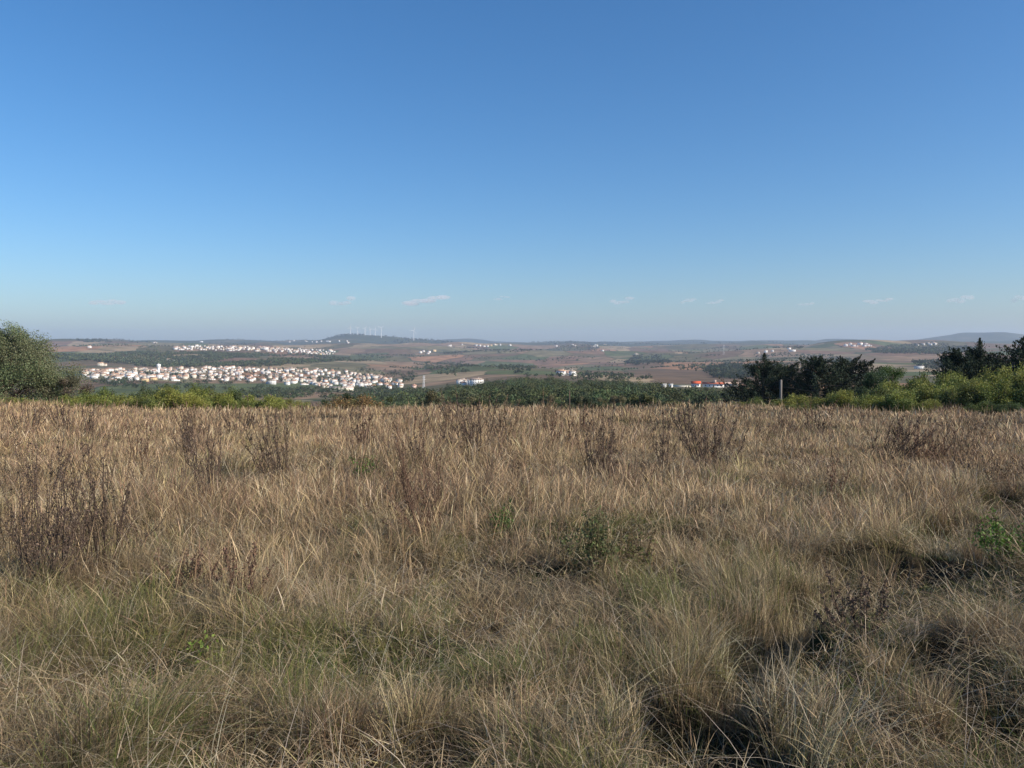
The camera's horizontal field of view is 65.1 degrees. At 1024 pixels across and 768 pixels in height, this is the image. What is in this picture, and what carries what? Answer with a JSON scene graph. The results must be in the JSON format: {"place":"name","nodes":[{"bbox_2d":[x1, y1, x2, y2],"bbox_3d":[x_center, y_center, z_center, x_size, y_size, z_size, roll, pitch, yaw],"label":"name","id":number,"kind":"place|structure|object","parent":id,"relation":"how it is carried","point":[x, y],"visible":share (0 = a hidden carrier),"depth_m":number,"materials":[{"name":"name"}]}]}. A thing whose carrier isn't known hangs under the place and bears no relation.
{"place":"outdoors","nodes":[
{"label":"outdoors","id":0,"kind":"place"},
{"bbox_2d":[0,332,1023,767],"bbox_3d":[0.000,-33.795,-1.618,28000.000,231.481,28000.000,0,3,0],"label":"ground","id":1,"kind":"structure","parent":0,"point":[674,374],"depth_m":7.47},
{"bbox_2d":[0,441,40,496],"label":"dried weed","id":2,"kind":"object","parent":1,"relation":"on","point":[30,467],"visible":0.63,"depth_m":11.13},
{"bbox_2d":[0,449,46,565],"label":"dried weed","id":3,"kind":"object","parent":1,"relation":"on","point":[24,502],"visible":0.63,"depth_m":7.32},
{"bbox_2d":[4,404,46,430],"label":"dried weed","id":4,"kind":"object","parent":1,"relation":"on","point":[15,417],"visible":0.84,"depth_m":27.63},
{"bbox_2d":[0,319,92,401],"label":"oak tree","id":5,"kind":"object","parent":1,"relation":"on","point":[29,363],"visible":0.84,"depth_m":63.89,"materials":[{"name":"green plant"}]},
{"bbox_2d":[0,428,105,591],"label":"dried weed","id":6,"kind":"object","parent":1,"relation":"on","point":[65,549],"visible":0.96,"depth_m":6.49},
{"bbox_2d":[47,399,71,433],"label":"dried weed","id":7,"kind":"object","parent":1,"relation":"on","point":[62,414],"visible":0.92,"depth_m":26.65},
{"bbox_2d":[38,375,94,401],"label":"scrub oak","id":8,"kind":"object","parent":1,"relation":"on","point":[70,382],"visible":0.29,"depth_m":64.29,"materials":[{"name":"green plant"}]},
{"bbox_2d":[51,393,87,406],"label":"shrub","id":9,"kind":"object","parent":1,"relation":"on","point":[77,401],"visible":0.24,"depth_m":49.30,"materials":[{"name":"green plant"}]},
{"bbox_2d":[82,403,94,434],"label":"dried weed","id":10,"kind":"object","parent":1,"relation":"on","point":[91,420],"visible":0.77,"depth_m":25.73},
{"bbox_2d":[82,394,114,408],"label":"shrub","id":11,"kind":"object","parent":1,"relation":"on","point":[93,400],"visible":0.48,"depth_m":46.69,"materials":[{"name":"green plant"}]},
{"bbox_2d":[89,386,119,398],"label":"shrub","id":12,"kind":"object","parent":1,"relation":"on","point":[103,391],"visible":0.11,"depth_m":61.35,"materials":[{"name":"green plant"}]},
{"bbox_2d":[49,433,165,573],"bbox_3d":[-3.592,1.054,7.048,0.785,1.292,0.818,2,4,41],"label":"dried weed","id":13,"kind":"object","parent":1,"relation":"on","point":[106,517],"visible":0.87,"depth_m":7.01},
{"bbox_2d":[124,418,152,464],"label":"dried weed","id":14,"kind":"object","parent":1,"relation":"on","point":[146,446],"visible":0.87,"depth_m":14.27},
{"bbox_2d":[129,386,157,396],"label":"shrub","id":15,"kind":"object","parent":1,"relation":"on","point":[148,391],"visible":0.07,"depth_m":60.56,"materials":[{"name":"green plant"}]},
{"bbox_2d":[124,393,165,409],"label":"shrub","id":16,"kind":"object","parent":1,"relation":"on","point":[140,401],"visible":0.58,"depth_m":49.59,"materials":[{"name":"green plant"}]},
{"bbox_2d":[144,385,181,410],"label":"shrub","id":17,"kind":"object","parent":1,"relation":"on","point":[168,394],"visible":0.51,"depth_m":52.22,"materials":[{"name":"green plant"}]},
{"bbox_2d":[171,408,202,451],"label":"dried weed","id":18,"kind":"object","parent":1,"relation":"on","point":[186,432],"visible":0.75,"depth_m":16.01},
{"bbox_2d":[155,544,224,608],"bbox_3d":[-2.478,1.484,6.202,0.519,0.481,0.470,2,3,36],"label":"dried weed","id":19,"kind":"object","parent":1,"relation":"on","point":[192,571],"visible":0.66,"depth_m":6.21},
{"bbox_2d":[171,390,214,408],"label":"shrub","id":20,"kind":"object","parent":1,"relation":"on","point":[193,400],"visible":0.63,"depth_m":52.05,"materials":[{"name":"green plant"}]},
{"bbox_2d":[76,338,315,343],"bbox_3d":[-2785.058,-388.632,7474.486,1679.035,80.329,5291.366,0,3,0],"label":"woodland patch","id":21,"kind":"object","parent":1,"relation":"on","point":[92,340],"visible":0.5,"depth_m":5061.71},
{"bbox_2d":[177,404,223,501],"bbox_3d":[-4.141,0.957,10.703,0.562,1.356,0.767,-1,3,-27],"label":"dried weed","id":22,"kind":"object","parent":1,"relation":"on","point":[192,452],"visible":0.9,"depth_m":10.71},
{"bbox_2d":[51,350,349,366],"bbox_3d":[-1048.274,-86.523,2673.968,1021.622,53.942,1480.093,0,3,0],"label":"hillside wood","id":23,"kind":"object","parent":1,"relation":"on","point":[136,357],"visible":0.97,"depth_m":2406.14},
{"bbox_2d":[188,386,213,409],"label":"shrub","id":24,"kind":"object","parent":1,"relation":"on","point":[204,393],"visible":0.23,"depth_m":54.71,"materials":[{"name":"green plant"}]},
{"bbox_2d":[183,627,225,673],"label":"leafy plant","id":25,"kind":"object","parent":1,"relation":"on","point":[201,646],"visible":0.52,"depth_m":4.79,"materials":[{"name":"green plant"}]},
{"bbox_2d":[73,342,349,351],"bbox_3d":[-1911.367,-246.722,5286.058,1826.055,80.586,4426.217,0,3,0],"label":"field trees","id":26,"kind":"object","parent":1,"relation":"on","point":[164,345],"visible":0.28,"depth_m":3571.61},
{"bbox_2d":[211,392,239,410],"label":"shrub","id":27,"kind":"object","parent":1,"relation":"on","point":[225,401],"visible":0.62,"depth_m":55.46,"materials":[{"name":"green plant"}]},
{"bbox_2d":[216,386,244,403],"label":"shrub","id":28,"kind":"object","parent":1,"relation":"on","point":[237,397],"visible":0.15,"depth_m":62.68,"materials":[{"name":"green plant"}]},
{"bbox_2d":[220,478,246,517],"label":"dried weed","id":29,"kind":"object","parent":1,"relation":"on","point":[224,489],"visible":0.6,"depth_m":9.80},
{"bbox_2d":[221,409,254,433],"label":"dried weed","id":30,"kind":"object","parent":1,"relation":"on","point":[247,422],"visible":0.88,"depth_m":24.93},
{"bbox_2d":[81,345,403,388],"bbox_3d":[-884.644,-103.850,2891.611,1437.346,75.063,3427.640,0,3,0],"label":"houses","id":31,"kind":"structure","parent":1,"relation":"on","point":[120,373],"depth_m":1663.29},
{"bbox_2d":[214,541,273,604],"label":"dried weed","id":32,"kind":"object","parent":1,"relation":"on","point":[250,568],"visible":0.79,"depth_m":5.76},
{"bbox_2d":[88,366,416,391],"bbox_3d":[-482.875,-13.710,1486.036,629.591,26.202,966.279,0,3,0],"label":"town trees","id":33,"kind":"object","parent":1,"relation":"on","point":[122,380],"visible":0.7,"depth_m":1357.70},
{"bbox_2d":[244,394,284,410],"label":"shrub","id":34,"kind":"object","parent":1,"relation":"on","point":[264,401],"visible":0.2,"depth_m":57.18,"materials":[{"name":"green plant"}]},
{"bbox_2d":[241,396,292,480],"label":"dried weed","id":35,"kind":"object","parent":1,"relation":"on","point":[269,453],"visible":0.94,"depth_m":12.44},
{"bbox_2d":[254,353,390,361],"bbox_3d":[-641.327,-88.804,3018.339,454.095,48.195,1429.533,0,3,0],"label":"woodland patch","id":36,"kind":"object","parent":1,"relation":"on","point":[360,360],"visible":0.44,"depth_m":2738.91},
{"bbox_2d":[237,384,429,399],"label":"town trees","id":37,"kind":"object","parent":1,"relation":"on","point":[259,392],"visible":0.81,"depth_m":940.76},
{"bbox_2d":[331,393,384,412],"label":"shrub","id":38,"kind":"object","parent":1,"relation":"on","point":[359,401],"visible":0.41,"depth_m":56.97,"materials":[{"name":"green plant"}]},
{"bbox_2d":[351,408,373,445],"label":"dried weed","id":39,"kind":"object","parent":1,"relation":"on","point":[364,423],"visible":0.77,"depth_m":15.37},
{"bbox_2d":[347,451,379,480],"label":"leafy plant","id":40,"kind":"object","parent":1,"relation":"on","point":[364,465],"visible":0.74,"depth_m":12.09,"materials":[{"name":"green plant"}]},
{"bbox_2d":[317,333,453,342],"bbox_3d":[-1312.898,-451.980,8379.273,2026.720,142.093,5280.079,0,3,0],"label":"woodland patch","id":41,"kind":"object","parent":1,"relation":"on","point":[416,339],"visible":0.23,"depth_m":7359.74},
{"bbox_2d":[373,447,414,504],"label":"dried weed","id":42,"kind":"object","parent":1,"relation":"on","point":[396,472],"visible":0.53,"depth_m":10.39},
{"bbox_2d":[365,420,441,544],"bbox_3d":[-1.044,1.022,8.065,0.740,1.370,0.518,-2,4,-42],"label":"dried weed","id":43,"kind":"object","parent":1,"relation":"on","point":[410,504],"visible":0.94,"depth_m":8.09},
{"bbox_2d":[401,417,425,467],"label":"dried weed","id":44,"kind":"object","parent":1,"relation":"on","point":[407,428],"visible":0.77,"depth_m":12.54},
{"bbox_2d":[421,390,442,409],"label":"wood tree","id":45,"kind":"object","parent":1,"relation":"on","point":[431,396],"visible":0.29,"depth_m":96.43,"materials":[{"name":"green plant"}]},
{"bbox_2d":[439,390,457,423],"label":"dried weed","id":46,"kind":"object","parent":1,"relation":"on","point":[449,410],"visible":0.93,"depth_m":26.17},
{"bbox_2d":[423,360,478,375],"bbox_3d":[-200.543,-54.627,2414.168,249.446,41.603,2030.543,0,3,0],"label":"woodland patch","id":47,"kind":"object","parent":1,"relation":"on","point":[432,367],"visible":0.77,"depth_m":1842.64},
{"bbox_2d":[438,385,497,462],"bbox_3d":[-0.771,0.735,14.289,1.061,1.432,0.910,0,3,0],"label":"dried weed","id":48,"kind":"object","parent":1,"relation":"on","point":[470,436],"visible":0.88,"depth_m":14.24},
{"bbox_2d":[444,346,541,353],"bbox_3d":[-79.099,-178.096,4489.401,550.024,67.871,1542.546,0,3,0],"label":"woodland patch","id":49,"kind":"object","parent":1,"relation":"on","point":[486,349],"visible":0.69,"depth_m":3935.80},
{"bbox_2d":[482,394,519,447],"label":"dried weed","id":50,"kind":"object","parent":1,"relation":"on","point":[500,421],"visible":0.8,"depth_m":16.68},
{"bbox_2d":[489,497,513,538],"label":"leafy plant","id":51,"kind":"object","parent":1,"relation":"on","point":[505,518],"visible":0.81,"depth_m":8.36,"materials":[{"name":"green plant"}]},
{"bbox_2d":[0,395,1023,767],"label":"dry grass","id":52,"kind":"structure","parent":1,"relation":"on","point":[340,721],"depth_m":6.01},
{"bbox_2d":[318,374,714,408],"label":"valley wood","id":53,"kind":"object","parent":1,"relation":"on","point":[525,388],"visible":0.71,"depth_m":304.58,"materials":[{"name":"leaf"},{"name":"bark"}]},
{"bbox_2d":[498,364,536,373],"bbox_3d":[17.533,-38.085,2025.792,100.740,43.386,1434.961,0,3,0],"label":"woodland patch","id":54,"kind":"object","parent":1,"relation":"on","point":[518,370],"visible":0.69,"depth_m":1590.18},
{"bbox_2d":[511,451,530,498],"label":"dried weed","id":55,"kind":"object","parent":1,"relation":"on","point":[518,467],"visible":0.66,"depth_m":10.52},
{"bbox_2d":[533,401,556,431],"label":"dried weed","id":56,"kind":"object","parent":1,"relation":"on","point":[553,415],"visible":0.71,"depth_m":22.75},
{"bbox_2d":[543,412,574,449],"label":"dried weed","id":57,"kind":"object","parent":1,"relation":"on","point":[569,431],"visible":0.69,"depth_m":16.66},
{"bbox_2d":[559,494,619,576],"bbox_3d":[0.685,1.350,7.109,0.552,0.713,0.581,0,3,0],"label":"bramble","id":58,"kind":"object","parent":1,"relation":"on","point":[596,541],"visible":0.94,"depth_m":7.00,"materials":[{"name":"green plant"}]},
{"bbox_2d":[571,403,621,483],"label":"dried weed","id":59,"kind":"object","parent":1,"relation":"on","point":[598,453],"visible":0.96,"depth_m":12.19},
{"bbox_2d":[359,346,851,379],"bbox_3d":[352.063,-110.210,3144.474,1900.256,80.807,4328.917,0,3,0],"label":"field trees","id":60,"kind":"object","parent":1,"relation":"on","point":[612,374],"visible":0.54,"depth_m":1962.18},
{"bbox_2d":[613,524,663,574],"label":"bramble","id":61,"kind":"object","parent":1,"relation":"on","point":[632,551],"visible":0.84,"depth_m":7.21,"materials":[{"name":"green plant"}]},
{"bbox_2d":[625,392,656,407],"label":"wood tree","id":62,"kind":"object","parent":1,"relation":"on","point":[643,399],"visible":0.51,"depth_m":96.64,"materials":[{"name":"green plant"}]},
{"bbox_2d":[624,354,672,364],"bbox_3d":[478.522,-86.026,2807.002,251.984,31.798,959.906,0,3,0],"label":"woodland patch","id":63,"kind":"object","parent":1,"relation":"on","point":[632,360],"visible":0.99,"depth_m":2606.38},
{"bbox_2d":[649,410,676,469],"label":"dried weed","id":64,"kind":"object","parent":1,"relation":"on","point":[662,449],"visible":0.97,"depth_m":13.68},
{"bbox_2d":[529,340,820,345],"bbox_3d":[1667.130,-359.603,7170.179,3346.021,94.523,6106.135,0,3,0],"label":"woodland patch","id":65,"kind":"object","parent":1,"relation":"on","point":[582,342],"visible":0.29,"depth_m":7743.34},
{"bbox_2d":[670,406,690,431],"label":"dried weed","id":66,"kind":"object","parent":1,"relation":"on","point":[678,418],"visible":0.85,"depth_m":28.27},
{"bbox_2d":[691,380,723,386],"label":"farmhouse","id":67,"kind":"object","parent":1,"relation":"on","point":[705,384],"visible":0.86,"depth_m":809.28,"materials":[{"name":"ceramic"}]},
{"bbox_2d":[697,413,723,463],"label":"dried weed","id":68,"kind":"object","parent":1,"relation":"on","point":[707,437],"visible":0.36,"depth_m":14.83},
{"bbox_2d":[678,397,749,469],"bbox_3d":[3.598,0.902,14.312,1.235,1.433,0.922,1,3,23],"label":"dried weed","id":69,"kind":"object","parent":1,"relation":"on","point":[714,448],"visible":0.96,"depth_m":14.20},
{"bbox_2d":[674,386,767,402],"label":"scrub","id":70,"kind":"object","parent":1,"relation":"on","point":[714,391],"visible":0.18,"depth_m":458.08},
{"bbox_2d":[704,361,755,378],"bbox_3d":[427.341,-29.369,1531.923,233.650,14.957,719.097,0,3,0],"label":"woodland patch","id":71,"kind":"object","parent":1,"relation":"on","point":[729,373],"visible":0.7,"depth_m":1377.68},
{"bbox_2d":[678,346,803,356],"bbox_3d":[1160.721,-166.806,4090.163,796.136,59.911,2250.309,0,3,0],"label":"woodland patch","id":72,"kind":"object","parent":1,"relation":"on","point":[799,347],"visible":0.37,"depth_m":3352.96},
{"bbox_2d":[708,353,801,407],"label":"conifer","id":73,"kind":"object","parent":1,"relation":"on","point":[766,371],"visible":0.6,"depth_m":87.50,"materials":[{"name":"green plant"}]},
{"bbox_2d":[744,396,777,408],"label":"shrub","id":74,"kind":"object","parent":1,"relation":"on","point":[753,401],"visible":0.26,"depth_m":56.49,"materials":[{"name":"green plant"}]},
{"bbox_2d":[752,409,789,438],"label":"dried weed","id":75,"kind":"object","parent":1,"relation":"on","point":[759,427],"visible":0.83,"depth_m":24.67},
{"bbox_2d":[740,360,824,403],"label":"conifer","id":76,"kind":"object","parent":1,"relation":"on","point":[793,367],"visible":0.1,"depth_m":89.88,"materials":[{"name":"green plant"}]},
{"bbox_2d":[773,393,811,407],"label":"shrub","id":77,"kind":"object","parent":1,"relation":"on","point":[790,401],"visible":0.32,"depth_m":56.69,"materials":[{"name":"green plant"}]},
{"bbox_2d":[766,355,862,400],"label":"conifer","id":78,"kind":"object","parent":1,"relation":"on","point":[822,370],"visible":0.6,"depth_m":83.68,"materials":[{"name":"green plant"}]},
{"bbox_2d":[803,407,832,438],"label":"dried weed","id":79,"kind":"object","parent":1,"relation":"on","point":[816,422],"visible":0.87,"depth_m":24.61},
{"bbox_2d":[809,395,828,411],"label":"shrub","id":80,"kind":"object","parent":1,"relation":"on","point":[815,402],"visible":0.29,"depth_m":54.53,"materials":[{"name":"green plant"}]},
{"bbox_2d":[824,457,852,504],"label":"dried weed","id":81,"kind":"object","parent":1,"relation":"on","point":[832,480],"visible":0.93,"depth_m":10.40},
{"bbox_2d":[824,387,868,411],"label":"shrub","id":82,"kind":"object","parent":1,"relation":"on","point":[842,400],"visible":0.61,"depth_m":52.82,"materials":[{"name":"green plant"}]},
{"bbox_2d":[813,560,891,642],"bbox_3d":[2.122,1.362,5.033,0.454,0.531,0.292,1,3,16],"label":"dried weed","id":83,"kind":"object","parent":1,"relation":"on","point":[855,599],"visible":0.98,"depth_m":4.98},
{"bbox_2d":[810,354,896,397],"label":"conifer","id":84,"kind":"object","parent":1,"relation":"on","point":[857,368],"visible":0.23,"depth_m":86.09,"materials":[{"name":"green plant"}]},
{"bbox_2d":[859,394,890,412],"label":"shrub","id":85,"kind":"object","parent":1,"relation":"on","point":[878,404],"visible":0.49,"depth_m":53.68,"materials":[{"name":"green plant"}]},
{"bbox_2d":[855,369,896,403],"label":"stone pine","id":86,"kind":"object","parent":1,"relation":"on","point":[869,380],"visible":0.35,"depth_m":70.68,"materials":[{"name":"green plant"}]},
{"bbox_2d":[860,382,902,401],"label":"shrub","id":87,"kind":"object","parent":1,"relation":"on","point":[880,390],"visible":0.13,"depth_m":58.90,"materials":[{"name":"green plant"}]},
{"bbox_2d":[872,365,913,389],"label":"green leafy shrub","id":88,"kind":"object","parent":1,"relation":"on","point":[893,374],"visible":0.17,"depth_m":74.53,"materials":[{"name":"green plant"}]},
{"bbox_2d":[882,438,911,483],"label":"dried weed","id":89,"kind":"object","parent":1,"relation":"on","point":[884,458],"visible":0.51,"depth_m":12.56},
{"bbox_2d":[860,414,935,463],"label":"dried weed","id":90,"kind":"object","parent":1,"relation":"on","point":[902,446],"visible":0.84,"depth_m":16.40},
{"bbox_2d":[883,388,916,412],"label":"shrub","id":91,"kind":"object","parent":1,"relation":"on","point":[900,399],"visible":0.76,"depth_m":52.36,"materials":[{"name":"green plant"}]},
{"bbox_2d":[892,419,911,443],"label":"dried weed","id":92,"kind":"object","parent":1,"relation":"on","point":[901,432],"visible":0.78,"depth_m":22.01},
{"bbox_2d":[865,342,975,353],"bbox_3d":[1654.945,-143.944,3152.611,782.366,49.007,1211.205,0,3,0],"label":"woodland patch","id":93,"kind":"object","parent":1,"relation":"on","point":[904,349],"visible":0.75,"depth_m":2848.52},
{"bbox_2d":[900,385,944,405],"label":"shrub","id":94,"kind":"object","parent":1,"relation":"on","point":[924,391],"visible":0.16,"depth_m":53.77,"materials":[{"name":"green plant"}]},
{"bbox_2d":[909,398,941,413],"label":"shrub","id":95,"kind":"object","parent":1,"relation":"on","point":[927,403],"visible":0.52,"depth_m":46.92,"materials":[{"name":"green plant"}]},
{"bbox_2d":[896,413,960,464],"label":"dried weed","id":96,"kind":"object","parent":1,"relation":"on","point":[930,443],"visible":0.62,"depth_m":16.73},
{"bbox_2d":[917,382,958,401],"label":"shrub","id":97,"kind":"object","parent":1,"relation":"on","point":[940,387],"visible":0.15,"depth_m":53.40,"materials":[{"name":"green plant"}]},
{"bbox_2d":[930,370,961,387],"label":"shrub","id":98,"kind":"object","parent":1,"relation":"on","point":[943,377],"visible":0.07,"depth_m":66.97,"materials":[{"name":"green plant"}]},
{"bbox_2d":[929,373,967,391],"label":"shrub","id":99,"kind":"object","parent":1,"relation":"on","point":[955,380],"visible":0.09,"depth_m":59.17,"materials":[{"name":"green plant"}]},
{"bbox_2d":[913,346,991,382],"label":"conifer","id":100,"kind":"object","parent":1,"relation":"on","point":[954,359],"visible":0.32,"depth_m":76.39,"materials":[{"name":"green plant"}]},
{"bbox_2d":[933,381,981,410],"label":"shrub","id":101,"kind":"object","parent":1,"relation":"on","point":[962,394],"visible":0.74,"depth_m":50.27,"materials":[{"name":"green plant"}]},
{"bbox_2d":[945,419,978,468],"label":"dried weed","id":102,"kind":"object","parent":1,"relation":"on","point":[966,442],"visible":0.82,"depth_m":15.49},
{"bbox_2d":[911,358,1013,369],"bbox_3d":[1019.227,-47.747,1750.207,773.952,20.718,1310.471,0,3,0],"label":"woodland patch","id":103,"kind":"object","parent":1,"relation":"on","point":[924,361],"visible":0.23,"depth_m":1643.94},
{"bbox_2d":[957,337,999,378],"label":"conifer","id":104,"kind":"object","parent":1,"relation":"on","point":[979,353],"visible":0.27,"depth_m":77.34,"materials":[{"name":"green plant"}]},
{"bbox_2d":[958,401,999,414],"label":"shrub","id":105,"kind":"object","parent":1,"relation":"on","point":[981,407],"visible":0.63,"depth_m":45.72,"materials":[{"name":"green plant"}]},
{"bbox_2d":[965,411,1002,443],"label":"dried weed","id":106,"kind":"object","parent":1,"relation":"on","point":[985,429],"visible":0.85,"depth_m":22.75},
{"bbox_2d":[956,433,1023,486],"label":"dried weed","id":107,"kind":"object","parent":1,"relation":"on","point":[999,466],"visible":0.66,"depth_m":12.64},
{"bbox_2d":[963,336,1023,381],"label":"conifer","id":108,"kind":"object","parent":1,"relation":"on","point":[1018,353],"visible":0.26,"depth_m":71.19,"materials":[{"name":"green plant"}]},
{"bbox_2d":[968,506,1023,569],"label":"bramble","id":109,"kind":"object","parent":1,"relation":"on","point":[1004,542],"visible":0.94,"depth_m":7.12,"materials":[{"name":"green plant"}]},
{"bbox_2d":[974,377,1023,409],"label":"shrub","id":110,"kind":"object","parent":1,"relation":"on","point":[1001,394],"visible":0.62,"depth_m":48.73,"materials":[{"name":"green plant"}]},
{"bbox_2d":[990,401,1023,415],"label":"shrub","id":111,"kind":"object","parent":1,"relation":"on","point":[1009,408],"visible":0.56,"depth_m":44.89,"materials":[{"name":"green plant"}]},
{"bbox_2d":[1007,369,1023,405],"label":"shrub","id":112,"kind":"object","parent":1,"relation":"on","point":[1016,381],"visible":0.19,"depth_m":49.96,"materials":[{"name":"green plant"}]},
{"bbox_2d":[0,0,1023,342],"label":"sky","id":113,"kind":"structure","parent":0,"point":[527,171],"materials":[{"name":"blue"}]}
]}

